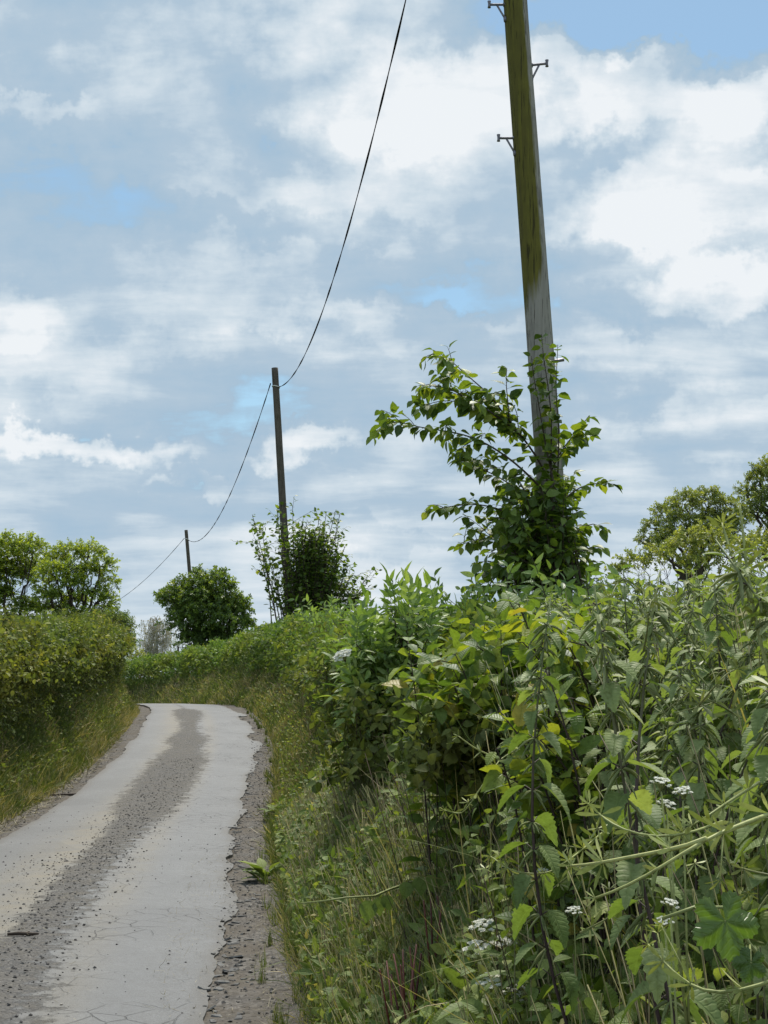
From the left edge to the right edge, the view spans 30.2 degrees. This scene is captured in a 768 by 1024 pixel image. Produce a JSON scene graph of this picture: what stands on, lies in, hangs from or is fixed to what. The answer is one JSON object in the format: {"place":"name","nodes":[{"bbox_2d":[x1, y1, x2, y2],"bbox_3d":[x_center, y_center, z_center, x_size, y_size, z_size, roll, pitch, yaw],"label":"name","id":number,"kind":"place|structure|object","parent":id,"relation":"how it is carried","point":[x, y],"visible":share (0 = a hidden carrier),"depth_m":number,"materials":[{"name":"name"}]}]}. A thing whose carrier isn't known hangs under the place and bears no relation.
{"place":"outdoors","nodes":[
{"label":"outdoors","id":0,"kind":"place"},
{"bbox_2d":[0,703,262,1023],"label":"road","id":1,"kind":"structure","parent":0,"point":[216,742],"depth_m":11.70,"materials":[{"name":"grey asphalt"}]},
{"bbox_2d":[15,717,271,1022],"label":"asphalt rubble","id":2,"kind":"object","parent":1,"relation":"on","point":[226,971],"visible":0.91,"depth_m":9.20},
{"bbox_2d":[0,719,291,1023],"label":"loose chippings","id":3,"kind":"object","parent":1,"relation":"on","point":[217,983],"visible":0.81,"depth_m":11.45,"materials":[{"name":"grey gravel"}]},
{"bbox_2d":[0,670,753,1023],"bbox_3d":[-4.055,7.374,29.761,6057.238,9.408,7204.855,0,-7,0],"label":"ground","id":4,"kind":"structure","parent":0,"point":[240,994],"depth_m":10.10,"materials":[{"name":"soil"}]},
{"bbox_2d":[0,528,51,618],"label":"oak tree","id":5,"kind":"object","parent":4,"relation":"on","point":[17,549],"visible":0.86,"depth_m":146.53,"materials":[{"name":"green plant"}]},
{"bbox_2d":[0,605,135,738],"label":"hedge","id":6,"kind":"object","parent":4,"relation":"on","point":[51,651],"visible":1,"depth_m":22.61,"materials":[{"name":"green plant"}]},
{"bbox_2d":[15,603,124,629],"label":"young shoots","id":7,"kind":"object","parent":6,"relation":"on","point":[100,614],"visible":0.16,"depth_m":33.14,"materials":[{"name":"green plant"}]},
{"bbox_2d":[0,668,141,823],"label":"bank grass","id":8,"kind":"structure","parent":4,"relation":"on","point":[22,793],"depth_m":22.25,"materials":[{"name":"green plant"}]},
{"bbox_2d":[24,536,122,618],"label":"oak tree","id":9,"kind":"object","parent":4,"relation":"on","point":[80,574],"visible":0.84,"depth_m":142.93,"materials":[{"name":"green plant"}]},
{"bbox_2d":[84,606,142,654],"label":"holly bush","id":10,"kind":"object","parent":4,"relation":"on","point":[128,621],"visible":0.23,"depth_m":59.20,"materials":[{"name":"green plant"}]},
{"bbox_2d":[138,616,176,656],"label":"birch tree","id":11,"kind":"object","parent":4,"relation":"on","point":[153,636],"visible":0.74,"depth_m":124.24,"materials":[{"name":"grey plant"}]},
{"bbox_2d":[0,701,314,1023],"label":"dry clippings","id":12,"kind":"object","parent":4,"relation":"on","point":[43,802],"visible":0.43,"depth_m":15.26,"materials":[{"name":"plant"}]},
{"bbox_2d":[11,708,313,1023],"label":"verge grass","id":13,"kind":"structure","parent":4,"relation":"on","point":[260,980],"depth_m":9.17,"materials":[{"name":"green plant"}]},
{"bbox_2d":[119,622,281,688],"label":"hedge","id":14,"kind":"object","parent":4,"relation":"on","point":[218,653],"visible":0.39,"depth_m":54.63,"materials":[{"name":"green plant"}]},
{"bbox_2d":[153,563,256,650],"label":"hazel bush","id":15,"kind":"object","parent":4,"relation":"on","point":[211,598],"visible":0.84,"depth_m":88.27,"materials":[{"name":"green plant"}]},
{"bbox_2d":[239,858,281,881],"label":"weed clump","id":16,"kind":"object","parent":4,"relation":"on","point":[258,868],"visible":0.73,"depth_m":12.11,"materials":[{"name":"green plant"}]},
{"bbox_2d":[271,367,291,616],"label":"telegraph pole","id":17,"kind":"object","parent":4,"relation":"on","point":[279,445],"visible":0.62,"depth_m":46.44,"materials":[{"name":"brown wood"}]},
{"bbox_2d":[279,0,405,386],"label":"overhead cable","id":18,"kind":"object","parent":17,"relation":"attached to","point":[382,98],"visible":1,"depth_m":25.59,"materials":[{"name":"black rubber"}]},
{"bbox_2d":[232,495,381,621],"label":"hazel shrub","id":19,"kind":"object","parent":4,"relation":"on","point":[313,574],"visible":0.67,"depth_m":45.04,"materials":[{"name":"green plant"}]},
{"bbox_2d":[242,606,383,745],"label":"hedge","id":20,"kind":"object","parent":4,"relation":"on","point":[290,632],"visible":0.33,"depth_m":33.15,"materials":[{"name":"green plant"}]},
{"bbox_2d":[280,613,353,755],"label":"bramble scrub","id":21,"kind":"object","parent":4,"relation":"on","point":[311,664],"visible":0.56,"depth_m":18.06,"materials":[{"name":"green plant"}]},
{"bbox_2d":[287,594,380,646],"bbox_3d":[-0.906,2.644,28.798,1.847,2.306,9.390,1,-7,-8],"label":"willowherb patch","id":22,"kind":"object","parent":4,"relation":"on","point":[331,606],"visible":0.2,"depth_m":28.56,"materials":[{"name":"green plant"}]},
{"bbox_2d":[319,608,393,645],"bbox_3d":[-0.237,2.214,20.547,1.612,1.938,7.370,0,-7,0],"label":"willowherb patch","id":23,"kind":"object","parent":4,"relation":"on","point":[334,620],"visible":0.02,"depth_m":18.46,"materials":[{"name":"green plant"}]},
{"bbox_2d":[305,670,410,828],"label":"bramble scrub","id":24,"kind":"object","parent":4,"relation":"on","point":[348,762],"visible":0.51,"depth_m":10.07,"materials":[{"name":"green plant"}]},
{"bbox_2d":[301,869,458,922],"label":"bindweed stem","id":25,"kind":"object","parent":4,"relation":"on","point":[369,909],"visible":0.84,"depth_m":5.99,"materials":[{"name":"green plant"}]},
{"bbox_2d":[317,561,459,772],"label":"elder shrub","id":26,"kind":"object","parent":4,"relation":"on","point":[375,657],"visible":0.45,"depth_m":10.55,"materials":[{"name":"green plant"}]},
{"bbox_2d":[379,944,421,1023],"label":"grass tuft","id":27,"kind":"object","parent":4,"relation":"on","point":[412,987],"visible":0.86,"depth_m":5.14,"materials":[{"name":"green plant"}]},
{"bbox_2d":[405,894,444,1001],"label":"dock plant","id":28,"kind":"object","parent":4,"relation":"on","point":[421,969],"visible":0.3,"depth_m":5.39,"materials":[{"name":"green plant"}]},
{"bbox_2d":[338,668,531,952],"bbox_3d":[0.441,1.418,6.566,1.044,1.417,2.112,-1,-7,6],"label":"bramble scrub","id":29,"kind":"object","parent":4,"relation":"on","point":[430,756],"visible":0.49,"depth_m":5.86,"materials":[{"name":"green plant"}]},
{"bbox_2d":[122,658,766,1023],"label":"bank grass","id":30,"kind":"structure","parent":4,"relation":"on","point":[286,917],"depth_m":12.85,"materials":[{"name":"green plant"}]},
{"bbox_2d":[381,589,546,918],"bbox_3d":[0.573,1.177,6.643,0.996,1.578,1.923,-1,-7,10],"label":"dogwood shrub","id":31,"kind":"object","parent":4,"relation":"on","point":[465,668],"visible":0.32,"depth_m":6.10,"materials":[{"name":"green plant"}]},
{"bbox_2d":[439,730,529,822],"bbox_3d":[0.320,0.783,4.250,0.319,0.277,0.175,5,-9,-38],"label":"cleavers strand","id":32,"kind":"object","parent":4,"relation":"on","point":[474,796],"visible":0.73,"depth_m":4.19},
{"bbox_2d":[462,918,518,996],"bbox_3d":[0.401,1.463,4.640,0.310,0.273,0.336,0,-7,0],"label":"cow parsley","id":33,"kind":"object","parent":4,"relation":"on","point":[478,922],"visible":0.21,"depth_m":4.60,"materials":[{"name":"white plant"}]},
{"bbox_2d":[366,333,622,599],"bbox_3d":[1.059,-0.403,13.765,2.469,2.644,1.506,0,-7,0],"label":"hazel shrub","id":34,"kind":"object","parent":4,"relation":"on","point":[538,532],"visible":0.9,"depth_m":13.64,"materials":[{"name":"green plant"}]},
{"bbox_2d":[245,536,767,1023],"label":"long grass","id":35,"kind":"structure","parent":4,"relation":"on","point":[475,896],"depth_m":5.44,"materials":[{"name":"green plant"}]},
{"bbox_2d":[475,972,541,1013],"bbox_3d":[0.432,1.474,4.231,0.294,0.217,0.300,-2,-7,20],"label":"cow parsley","id":36,"kind":"object","parent":4,"relation":"on","point":[496,979],"visible":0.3,"depth_m":4.17,"materials":[{"name":"white plant"}]},
{"bbox_2d":[275,730,759,1023],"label":"grass","id":37,"kind":"structure","parent":4,"relation":"on","point":[335,812],"depth_m":7.17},
{"bbox_2d":[425,587,624,671],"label":"hedge","id":38,"kind":"object","parent":4,"relation":"on","point":[490,613],"visible":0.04,"depth_m":11.09,"materials":[{"name":"green plant"}]},
{"bbox_2d":[487,0,572,601],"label":"telegraph pole","id":39,"kind":"object","parent":4,"relation":"on","point":[534,266],"visible":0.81,"depth_m":14.37,"materials":[{"name":"wood"}]},
{"bbox_2d":[430,549,644,630],"bbox_3d":[1.228,1.198,12.760,2.022,1.520,3.257,0,-7,0],"label":"willowherb patch","id":40,"kind":"object","parent":4,"relation":"on","point":[544,590],"visible":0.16,"depth_m":11.88,"materials":[{"name":"green plant"}]},
{"bbox_2d":[497,597,579,1023],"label":"stinging nettle","id":41,"kind":"object","parent":4,"relation":"on","point":[545,822],"visible":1,"depth_m":2.85,"materials":[{"name":"green plant"}]},
{"bbox_2d":[476,823,606,891],"bbox_3d":[0.377,0.716,2.955,0.360,0.114,0.221,4,-8,-29],"label":"cleavers strand","id":42,"kind":"object","parent":41,"relation":"attached to","point":[576,853],"visible":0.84,"depth_m":2.95},
{"bbox_2d":[490,867,588,1019],"bbox_3d":[0.484,1.269,3.931,0.289,0.575,0.327,-6,-9,43],"label":"cow parsley","id":43,"kind":"object","parent":4,"relation":"on","point":[523,1002],"visible":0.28,"depth_m":3.90,"materials":[{"name":"green plant"}]},
{"bbox_2d":[479,646,634,995],"bbox_3d":[0.630,0.996,4.519,0.569,1.166,1.634,-1,-7,9],"label":"dogwood shrub","id":44,"kind":"object","parent":4,"relation":"on","point":[570,781],"visible":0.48,"depth_m":4.00,"materials":[{"name":"green plant"}]},
{"bbox_2d":[565,906,581,1023],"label":"cow parsley","id":45,"kind":"object","parent":4,"relation":"on","point":[573,913],"visible":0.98,"depth_m":3.09,"materials":[{"name":"green plant"}]},
{"bbox_2d":[427,550,767,1023],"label":"stem thicket","id":46,"kind":"object","parent":4,"relation":"on","point":[756,1013],"visible":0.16,"depth_m":3.31,"materials":[{"name":"green plant"}]},
{"bbox_2d":[576,659,630,972],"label":"stinging nettle","id":47,"kind":"object","parent":4,"relation":"on","point":[604,776],"visible":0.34,"depth_m":3.86,"materials":[{"name":"green plant"}]},
{"bbox_2d":[585,577,624,667],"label":"cleavers strand","id":48,"kind":"object","parent":4,"relation":"on","point":[608,623],"visible":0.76,"depth_m":2.65},
{"bbox_2d":[451,560,767,1023],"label":"undergrowth","id":49,"kind":"object","parent":4,"relation":"on","point":[475,1005],"visible":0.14,"depth_m":3.53,"materials":[{"name":"green plant"}]},
{"bbox_2d":[598,596,622,653],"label":"stinging nettle","id":50,"kind":"object","parent":4,"relation":"on","point":[606,611],"visible":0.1,"depth_m":4.85,"materials":[{"name":"green plant"}]},
{"bbox_2d":[591,613,649,956],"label":"stinging nettle","id":51,"kind":"object","parent":4,"relation":"on","point":[616,657],"visible":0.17,"depth_m":4.15,"materials":[{"name":"green plant"}]},
{"bbox_2d":[604,569,641,750],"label":"stinging nettle","id":52,"kind":"object","parent":4,"relation":"on","point":[624,590],"visible":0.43,"depth_m":4.39,"materials":[{"name":"green plant"}]},
{"bbox_2d":[498,592,748,780],"bbox_3d":[0.901,0.797,4.761,1.110,1.072,1.535,0,-7,0],"label":"dogwood shrub","id":53,"kind":"object","parent":4,"relation":"on","point":[579,650],"visible":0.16,"depth_m":4.41,"materials":[{"name":"green plant"}]},
{"bbox_2d":[584,644,671,896],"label":"stinging nettle","id":54,"kind":"object","parent":4,"relation":"on","point":[624,851],"visible":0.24,"depth_m":3.45,"materials":[{"name":"green plant"}]},
{"bbox_2d":[610,628,650,774],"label":"stinging nettle","id":55,"kind":"object","parent":4,"relation":"on","point":[624,651],"visible":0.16,"depth_m":4.30,"materials":[{"name":"green plant"}]},
{"bbox_2d":[588,679,683,1001],"bbox_3d":[0.639,0.913,3.595,0.158,0.990,0.258,5,-8,-34],"label":"stinging nettle","id":56,"kind":"object","parent":4,"relation":"on","point":[645,740],"visible":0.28,"depth_m":3.60,"materials":[{"name":"green plant"}]},
{"bbox_2d":[619,608,658,793],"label":"stinging nettle","id":57,"kind":"object","parent":4,"relation":"on","point":[649,685],"visible":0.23,"depth_m":3.97,"materials":[{"name":"green plant"}]},
{"bbox_2d":[625,572,655,658],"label":"stinging nettle","id":58,"kind":"object","parent":4,"relation":"on","point":[638,598],"visible":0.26,"depth_m":5.57,"materials":[{"name":"green plant"}]},
{"bbox_2d":[576,584,724,1023],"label":"stinging nettle","id":59,"kind":"object","parent":4,"relation":"on","point":[655,983],"visible":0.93,"depth_m":2.16,"materials":[{"name":"green plant"}]},
{"bbox_2d":[575,789,728,861],"bbox_3d":[0.318,0.373,1.706,0.183,0.073,0.224,0,-7,0],"label":"cleavers strand","id":60,"kind":"object","parent":4,"relation":"on","point":[673,833],"visible":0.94,"depth_m":1.67},
{"bbox_2d":[609,572,701,1023],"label":"stinging nettle","id":61,"kind":"object","parent":4,"relation":"on","point":[633,958],"visible":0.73,"depth_m":2.42,"materials":[{"name":"green plant"}]},
{"bbox_2d":[580,882,670,941],"bbox_3d":[0.387,0.652,2.318,0.153,0.102,0.110,-2,-7,15],"label":"cleavers strand","id":62,"kind":"object","parent":61,"relation":"attached to","point":[597,917],"visible":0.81,"depth_m":2.34},
{"bbox_2d":[632,584,660,653],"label":"cleavers strand","id":63,"kind":"object","parent":61,"relation":"attached to","point":[649,631],"visible":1,"depth_m":2.37},
{"bbox_2d":[643,619,668,761],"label":"stinging nettle","id":64,"kind":"object","parent":4,"relation":"on","point":[647,695],"visible":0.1,"depth_m":4.41,"materials":[{"name":"green plant"}]},
{"bbox_2d":[620,720,694,1018],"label":"stinging nettle","id":65,"kind":"object","parent":4,"relation":"on","point":[665,789],"visible":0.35,"depth_m":3.19,"materials":[{"name":"green plant"}]},
{"bbox_2d":[617,594,698,908],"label":"stinging nettle","id":66,"kind":"object","parent":4,"relation":"on","point":[636,701],"visible":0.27,"depth_m":4.00,"materials":[{"name":"green plant"}]},
{"bbox_2d":[612,628,710,938],"bbox_3d":[0.712,0.809,3.720,0.278,1.069,0.171,-4,-8,32],"label":"stinging nettle","id":67,"kind":"object","parent":4,"relation":"on","point":[650,700],"visible":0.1,"depth_m":3.75,"materials":[{"name":"green plant"}]},
{"bbox_2d":[636,717,688,948],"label":"stinging nettle","id":68,"kind":"object","parent":4,"relation":"on","point":[652,743],"visible":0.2,"depth_m":3.36,"materials":[{"name":"green plant"}]},
{"bbox_2d":[558,792,767,914],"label":"cleavers strand","id":69,"kind":"object","parent":4,"relation":"on","point":[710,836],"visible":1,"depth_m":1.45},
{"bbox_2d":[661,890,767,982],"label":"hop vine","id":70,"kind":"object","parent":69,"relation":"attached to","point":[730,932],"visible":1,"depth_m":1.40,"materials":[{"name":"green plant"}]},
{"bbox_2d":[655,898,678,1023],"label":"cow parsley","id":71,"kind":"object","parent":4,"relation":"on","point":[669,905],"visible":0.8,"depth_m":1.84,"materials":[{"name":"green plant"}]},
{"bbox_2d":[650,776,692,1023],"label":"cow parsley","id":72,"kind":"object","parent":4,"relation":"on","point":[661,786],"visible":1,"depth_m":1.99,"materials":[{"name":"green plant"}]},
{"bbox_2d":[640,596,707,862],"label":"stinging nettle","id":73,"kind":"object","parent":4,"relation":"on","point":[675,652],"visible":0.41,"depth_m":3.53,"materials":[{"name":"green plant"}]},
{"bbox_2d":[652,644,712,942],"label":"stinging nettle","id":74,"kind":"object","parent":4,"relation":"on","point":[690,662],"visible":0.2,"depth_m":3.25,"materials":[{"name":"green plant"}]},
{"bbox_2d":[660,582,715,668],"bbox_3d":[0.720,0.263,3.309,0.142,0.204,0.096,2,-7,-19],"label":"cleavers strand","id":75,"kind":"object","parent":74,"relation":"attached to","point":[696,646],"visible":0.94,"depth_m":3.31},
{"bbox_2d":[652,696,713,991],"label":"stinging nettle","id":76,"kind":"object","parent":4,"relation":"on","point":[678,778],"visible":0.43,"depth_m":3.12,"materials":[{"name":"green plant"}]},
{"bbox_2d":[603,518,767,595],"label":"field maple","id":77,"kind":"object","parent":4,"relation":"on","point":[694,554],"visible":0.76,"depth_m":48.09,"materials":[{"name":"green plant"}]},
{"bbox_2d":[674,569,706,663],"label":"stinging nettle","id":78,"kind":"object","parent":4,"relation":"on","point":[683,594],"visible":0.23,"depth_m":4.32,"materials":[{"name":"green plant"}]},
{"bbox_2d":[647,691,737,1011],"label":"stinging nettle","id":79,"kind":"object","parent":4,"relation":"on","point":[697,789],"visible":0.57,"depth_m":2.90,"materials":[{"name":"green plant"}]},
{"bbox_2d":[653,597,738,776],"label":"stinging nettle","id":80,"kind":"object","parent":4,"relation":"on","point":[673,619],"visible":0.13,"depth_m":3.92,"materials":[{"name":"green plant"}]},
{"bbox_2d":[633,485,759,594],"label":"oak tree","id":81,"kind":"object","parent":4,"relation":"on","point":[673,511],"visible":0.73,"depth_m":61.88,"materials":[{"name":"green plant"}]},
{"bbox_2d":[686,575,709,627],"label":"stinging nettle","id":82,"kind":"object","parent":4,"relation":"on","point":[698,598],"visible":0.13,"depth_m":4.74,"materials":[{"name":"green plant"}]},
{"bbox_2d":[635,914,767,1019],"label":"cleavers strand","id":83,"kind":"object","parent":4,"relation":"on","point":[671,972],"visible":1,"depth_m":1.50},
{"bbox_2d":[676,671,736,855],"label":"stinging nettle","id":84,"kind":"object","parent":4,"relation":"on","point":[716,722],"visible":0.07,"depth_m":3.59,"materials":[{"name":"green plant"}]},
{"bbox_2d":[683,594,736,869],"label":"stinging nettle","id":85,"kind":"object","parent":4,"relation":"on","point":[712,626],"visible":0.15,"depth_m":3.88,"materials":[{"name":"green plant"}]},
{"bbox_2d":[668,767,760,875],"bbox_3d":[0.431,0.390,1.785,0.188,0.133,0.090,4,-8,-27],"label":"cleavers strand","id":86,"kind":"object","parent":4,"relation":"on","point":[716,811],"visible":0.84,"depth_m":1.77},
{"bbox_2d":[666,663,763,1014],"bbox_3d":[0.699,0.734,2.960,0.232,0.833,0.116,1,-7,-11],"label":"stinging nettle","id":87,"kind":"object","parent":4,"relation":"on","point":[675,688],"visible":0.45,"depth_m":2.96,"materials":[{"name":"green plant"}]},
{"bbox_2d":[700,582,736,762],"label":"stinging nettle","id":88,"kind":"object","parent":4,"relation":"on","point":[721,605],"visible":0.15,"depth_m":4.08,"materials":[{"name":"green plant"}]},
{"bbox_2d":[672,693,767,1022],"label":"stinging nettle","id":89,"kind":"object","parent":4,"relation":"on","point":[707,952],"visible":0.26,"depth_m":2.84,"materials":[{"name":"green plant"}]},
{"bbox_2d":[675,617,767,989],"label":"stinging nettle","id":90,"kind":"object","parent":4,"relation":"on","point":[721,751],"visible":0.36,"depth_m":3.36,"materials":[{"name":"green plant"}]},
{"bbox_2d":[696,574,748,787],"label":"stinging nettle","id":91,"kind":"object","parent":4,"relation":"on","point":[727,634],"visible":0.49,"depth_m":3.67,"materials":[{"name":"green plant"}]},
{"bbox_2d":[702,659,750,981],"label":"stinging nettle","id":92,"kind":"object","parent":4,"relation":"on","point":[737,737],"visible":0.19,"depth_m":3.49,"materials":[{"name":"green plant"}]},
{"bbox_2d":[701,539,767,653],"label":"stinging nettle","id":93,"kind":"object","parent":4,"relation":"on","point":[761,603],"visible":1,"depth_m":1.99,"materials":[{"name":"green plant"}]},
{"bbox_2d":[683,655,747,718],"bbox_3d":[0.454,0.245,1.996,0.088,0.089,0.087,-5,-9,39],"label":"cleavers strand","id":94,"kind":"object","parent":93,"relation":"attached to","point":[720,681],"visible":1,"depth_m":2.01},
{"bbox_2d":[653,681,747,729],"bbox_3d":[0.459,0.280,2.048,0.131,0.072,0.114,0,-7,0],"label":"cleavers strand","id":95,"kind":"object","parent":94,"relation":"attached to","point":[725,707],"visible":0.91,"depth_m":2.06},
{"bbox_2d":[706,496,767,685],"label":"cleavers strand","id":96,"kind":"object","parent":93,"relation":"attached to","point":[714,522],"visible":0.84,"depth_m":2.03},
{"bbox_2d":[723,560,753,669],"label":"stinging nettle","id":97,"kind":"object","parent":4,"relation":"on","point":[728,594],"visible":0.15,"depth_m":4.95,"materials":[{"name":"green plant"}]},
{"bbox_2d":[721,644,767,1018],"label":"stinging nettle","id":98,"kind":"object","parent":4,"relation":"on","point":[763,885],"visible":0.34,"depth_m":2.62,"materials":[{"name":"green plant"}]},
{"bbox_2d":[725,670,767,1018],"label":"stinging nettle","id":99,"kind":"object","parent":4,"relation":"on","point":[745,750],"visible":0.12,"depth_m":2.73,"materials":[{"name":"green plant"}]},
{"bbox_2d":[731,453,767,566],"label":"oak tree","id":100,"kind":"object","parent":4,"relation":"on","point":[759,500],"visible":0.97,"depth_m":57.20,"materials":[{"name":"green plant"}]},
{"bbox_2d":[731,852,767,902],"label":"cleavers strand","id":101,"kind":"object","parent":4,"relation":"on","point":[753,869],"visible":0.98,"depth_m":2.02},
{"bbox_2d":[733,560,767,726],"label":"stinging nettle","id":102,"kind":"object","parent":4,"relation":"on","point":[747,605],"visible":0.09,"depth_m":4.36,"materials":[{"name":"green plant"}]},
{"bbox_2d":[735,668,767,1004],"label":"stinging nettle","id":103,"kind":"object","parent":4,"relation":"on","point":[759,718],"visible":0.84,"depth_m":2.35,"materials":[{"name":"green plant"}]},
{"bbox_2d":[0,0,767,675],"label":"sky","id":104,"kind":"structure","parent":0,"point":[180,180],"materials":[{"name":"blue"}]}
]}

